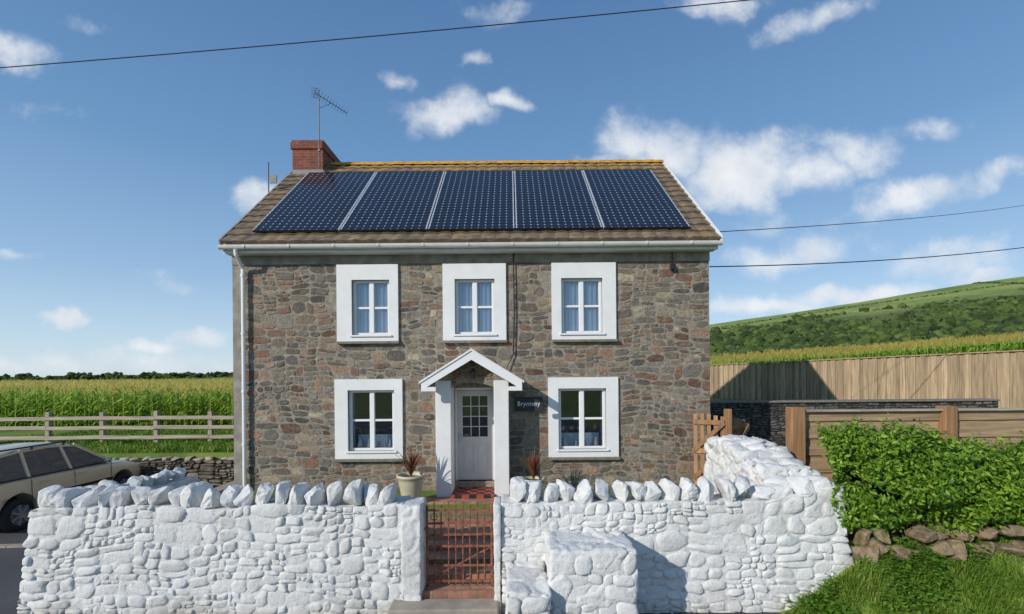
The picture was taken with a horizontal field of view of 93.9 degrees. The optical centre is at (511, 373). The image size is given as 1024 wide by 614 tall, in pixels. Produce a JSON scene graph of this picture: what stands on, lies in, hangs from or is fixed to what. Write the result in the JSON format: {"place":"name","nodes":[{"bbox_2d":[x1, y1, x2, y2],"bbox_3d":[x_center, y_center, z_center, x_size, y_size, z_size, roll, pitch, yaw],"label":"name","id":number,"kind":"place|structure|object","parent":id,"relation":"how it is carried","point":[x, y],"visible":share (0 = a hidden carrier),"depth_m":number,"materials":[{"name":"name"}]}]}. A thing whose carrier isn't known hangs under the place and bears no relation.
{"place":"outdoors","nodes":[
{"label":"outdoors","id":0,"kind":"place"},
{"bbox_2d":[0,377,233,430],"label":"corn field","id":1,"kind":"structure","parent":0,"point":[120,397],"depth_m":20.77,"materials":[{"name":"green plant"}]},
{"bbox_2d":[0,0,748,67],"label":"overhead cable","id":2,"kind":"object","parent":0,"point":[374,35],"visible":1,"depth_m":8.00,"materials":[{"name":"black plastic"}]},
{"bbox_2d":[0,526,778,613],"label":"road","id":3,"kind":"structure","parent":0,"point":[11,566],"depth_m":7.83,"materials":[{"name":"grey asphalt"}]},
{"bbox_2d":[0,543,24,547],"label":"kerb","id":4,"kind":"structure","parent":3,"relation":"on","point":[11,545],"depth_m":9.02,"materials":[{"name":"concrete"}]},
{"bbox_2d":[0,441,140,530],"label":"parked car","id":5,"kind":"object","parent":3,"relation":"on","point":[29,471],"visible":0.8,"depth_m":10.61,"materials":[{"name":"beige paint"}]},
{"bbox_2d":[388,598,498,613],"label":"garden step","id":6,"kind":"object","parent":3,"relation":"on","point":[460,606],"visible":0.94,"depth_m":6.18,"materials":[{"name":"concrete"}]},
{"bbox_2d":[422,496,501,600],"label":"path","id":7,"kind":"structure","parent":0,"point":[459,590],"depth_m":7.30,"materials":[{"name":"red brick"}]},
{"bbox_2d":[0,379,1023,613],"bbox_3d":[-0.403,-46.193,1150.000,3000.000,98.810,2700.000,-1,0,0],"label":"ground","id":8,"kind":"structure","parent":0,"point":[220,455],"depth_m":13.68,"materials":[{"name":"green plant"}]},
{"bbox_2d":[0,371,232,380],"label":"distant hedgerow","id":9,"kind":"object","parent":8,"relation":"on","point":[107,375],"visible":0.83,"depth_m":352.47,"materials":[{"name":"green plant"}]},
{"bbox_2d":[0,424,233,452],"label":"grass verge","id":10,"kind":"object","parent":8,"relation":"on","point":[184,445],"depth_m":15.23,"materials":[{"name":"green plant"}]},
{"bbox_2d":[0,411,233,443],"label":"rail fence","id":11,"kind":"object","parent":8,"relation":"on","point":[102,418],"visible":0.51,"depth_m":15.11,"materials":[{"name":"grey wood"}]},
{"bbox_2d":[85,467,198,489],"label":"side wall","id":12,"kind":"structure","parent":8,"relation":"on","point":[175,478],"depth_m":8.04,"materials":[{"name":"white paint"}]},
{"bbox_2d":[113,456,233,487],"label":"stone wall","id":13,"kind":"structure","parent":8,"relation":"on","point":[214,472],"depth_m":13.46,"materials":[{"name":"grey stone"}]},
{"bbox_2d":[17,479,426,613],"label":"garden wall","id":14,"kind":"structure","parent":8,"relation":"on","point":[358,546],"depth_m":6.39,"materials":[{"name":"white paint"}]},
{"bbox_2d":[213,481,233,493],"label":"retaining wall","id":15,"kind":"structure","parent":8,"relation":"on","point":[221,488],"depth_m":10.04,"materials":[{"name":"stone"}]},
{"bbox_2d":[396,471,424,496],"bbox_3d":[-1.911,2.157,9.050,0.540,0.500,0.540,-1,0,0],"label":"flower pot","id":16,"kind":"object","parent":8,"relation":"on","point":[412,486],"visible":0.7,"depth_m":8.87,"materials":[{"name":"ceramic"}]},
{"bbox_2d":[385,445,428,476],"bbox_3d":[-1.958,1.668,9.074,0.713,0.658,0.801,0,0,20],"label":"cordyline plant","id":17,"kind":"object","parent":16,"relation":"on","point":[410,466],"visible":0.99,"depth_m":9.04,"materials":[{"name":"brown plant"}]},
{"bbox_2d":[217,88,722,498],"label":"stone house","id":18,"kind":"structure","parent":8,"relation":"on","point":[479,329],"depth_m":10.00,"materials":[{"name":"brown stone"}]},
{"bbox_2d":[336,264,399,343],"bbox_3d":[-3.003,-1.446,10.021,1.300,1.655,0.243,-1,0,0],"label":"window","id":19,"kind":"structure","parent":18,"relation":"in","point":[375,310],"depth_m":9.95,"materials":[{"name":"stone"}]},
{"bbox_2d":[334,379,403,461],"bbox_3d":[-2.977,0.974,10.160,1.430,1.715,0.520,-1,0,0],"label":"window","id":20,"kind":"structure","parent":18,"relation":"in","point":[345,450],"depth_m":9.95,"materials":[{"name":"paint"}]},
{"bbox_2d":[442,263,506,342],"bbox_3d":[-0.773,-1.466,10.021,1.340,1.655,0.243,-1,0,0],"label":"window","id":21,"kind":"structure","parent":18,"relation":"in","point":[474,311],"depth_m":9.95,"materials":[{"name":"stone"}]},
{"bbox_2d":[455,388,493,480],"bbox_3d":[-0.778,1.336,10.105,0.840,2.078,0.110,-1,0,0],"label":"door","id":22,"kind":"structure","parent":18,"relation":"in","point":[474,456],"depth_m":10.12,"materials":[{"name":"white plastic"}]},
{"bbox_2d":[548,377,619,459],"bbox_3d":[1.498,0.934,10.160,1.480,1.715,0.520,-1,0,0],"label":"window","id":23,"kind":"structure","parent":18,"relation":"in","point":[562,446],"depth_m":9.95,"materials":[{"name":"paint"}]},
{"bbox_2d":[551,262,617,341],"bbox_3d":[1.507,-1.486,10.021,1.360,1.655,0.243,-1,0,0],"label":"window","id":24,"kind":"structure","parent":18,"relation":"in","point":[583,310],"depth_m":9.95,"materials":[{"name":"stone"}]},
{"bbox_2d":[709,247,1023,266],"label":"overhead cable","id":25,"kind":"object","parent":18,"relation":"attached to","point":[859,261],"visible":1,"depth_m":11.13,"materials":[{"name":"black plastic"}]},
{"bbox_2d":[720,205,1023,231],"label":"overhead cable","id":26,"kind":"object","parent":18,"relation":"attached to","point":[853,223],"visible":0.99,"depth_m":12.57,"materials":[{"name":"black plastic"}]},
{"bbox_2d":[524,476,544,487],"bbox_3d":[0.419,2.226,9.250,0.432,0.400,0.432,-1,0,0],"label":"flower pot","id":27,"kind":"object","parent":8,"relation":"on","point":[537,478],"visible":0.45,"depth_m":9.37,"materials":[{"name":"ceramic"}]},
{"bbox_2d":[520,447,557,479],"bbox_3d":[0.452,1.766,9.229,0.792,0.661,0.753,0,0,30],"label":"cordyline plant","id":28,"kind":"object","parent":27,"relation":"in","point":[533,463],"visible":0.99,"depth_m":9.23,"materials":[{"name":"brown plant"}]},
{"bbox_2d":[505,530,638,613],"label":"mounting block","id":29,"kind":"structure","parent":8,"relation":"on","point":[595,572],"depth_m":5.64,"materials":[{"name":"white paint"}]},
{"bbox_2d":[493,475,853,613],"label":"garden wall","id":30,"kind":"structure","parent":8,"relation":"on","point":[702,547],"depth_m":6.40,"materials":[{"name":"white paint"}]},
{"bbox_2d":[424,501,493,586],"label":"iron gate","id":31,"kind":"structure","parent":30,"relation":"attached to","point":[456,564],"depth_m":6.57,"materials":[{"name":"brown metal"}]},
{"bbox_2d":[724,409,731,434],"bbox_3d":[4.234,1.553,9.360,0.120,1.720,0.120,-1,0,0],"label":"gate post","id":32,"kind":"object","parent":8,"relation":"on","point":[728,419],"visible":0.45,"depth_m":9.30,"materials":[{"name":"brown wood"}]},
{"bbox_2d":[692,413,725,485],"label":"timber gate","id":33,"kind":"structure","parent":32,"relation":"attached to","point":[697,448],"depth_m":9.56,"materials":[{"name":"brown wood"}]},
{"bbox_2d":[732,418,749,435],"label":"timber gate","id":34,"kind":"structure","parent":32,"relation":"attached to","point":[736,426],"depth_m":9.59,"materials":[{"name":"brown wood"}]},
{"bbox_2d":[703,434,821,493],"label":"side wall","id":35,"kind":"structure","parent":8,"relation":"on","point":[754,460],"depth_m":7.41,"materials":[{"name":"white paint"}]},
{"bbox_2d":[710,398,999,446],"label":"slate wall","id":36,"kind":"structure","parent":8,"relation":"on","point":[764,419],"depth_m":11.99,"materials":[{"name":"stone"}]},
{"bbox_2d":[710,350,1023,407],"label":"board fence","id":37,"kind":"object","parent":8,"relation":"on","point":[994,375],"visible":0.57,"depth_m":16.18,"materials":[{"name":"brown wood"}]},
{"bbox_2d":[710,331,1023,388],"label":"corn field","id":38,"kind":"structure","parent":8,"relation":"on","point":[982,343],"depth_m":29.96,"materials":[{"name":"green plant"}]},
{"bbox_2d":[782,531,1023,613],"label":"grass bank","id":39,"kind":"structure","parent":8,"relation":"on","point":[935,578],"depth_m":6.05,"materials":[{"name":"green plant"}]},
{"bbox_2d":[846,519,1023,564],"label":"rubble bank","id":40,"kind":"structure","parent":39,"relation":"on","point":[954,547],"depth_m":6.33,"materials":[{"name":"stone"}]},
{"bbox_2d":[807,413,1023,537],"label":"hedge","id":41,"kind":"object","parent":40,"relation":"on","point":[892,480],"visible":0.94,"depth_m":6.44,"materials":[{"name":"green plant"}]},
{"bbox_2d":[785,405,1023,480],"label":"slatted fence","id":42,"kind":"object","parent":8,"relation":"on","point":[802,439],"visible":0.45,"depth_m":7.83,"materials":[{"name":"brown wood"}]},
{"bbox_2d":[0,0,1023,376],"label":"sky","id":43,"kind":"structure","parent":0,"point":[122,180],"materials":[{"name":"blue"}]},
{"bbox_2d":[190,276,1023,379],"bbox_3d":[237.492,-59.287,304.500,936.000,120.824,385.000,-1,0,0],"label":"hill","id":44,"kind":"structure","parent":0,"point":[996,291],"depth_m":295.47,"materials":[{"name":"green plant"}]},
{"bbox_2d":[709,282,1023,356],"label":"woodland","id":45,"kind":"object","parent":44,"relation":"on","point":[975,318],"visible":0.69,"depth_m":188.95,"materials":[{"name":"green plant"}]}
]}

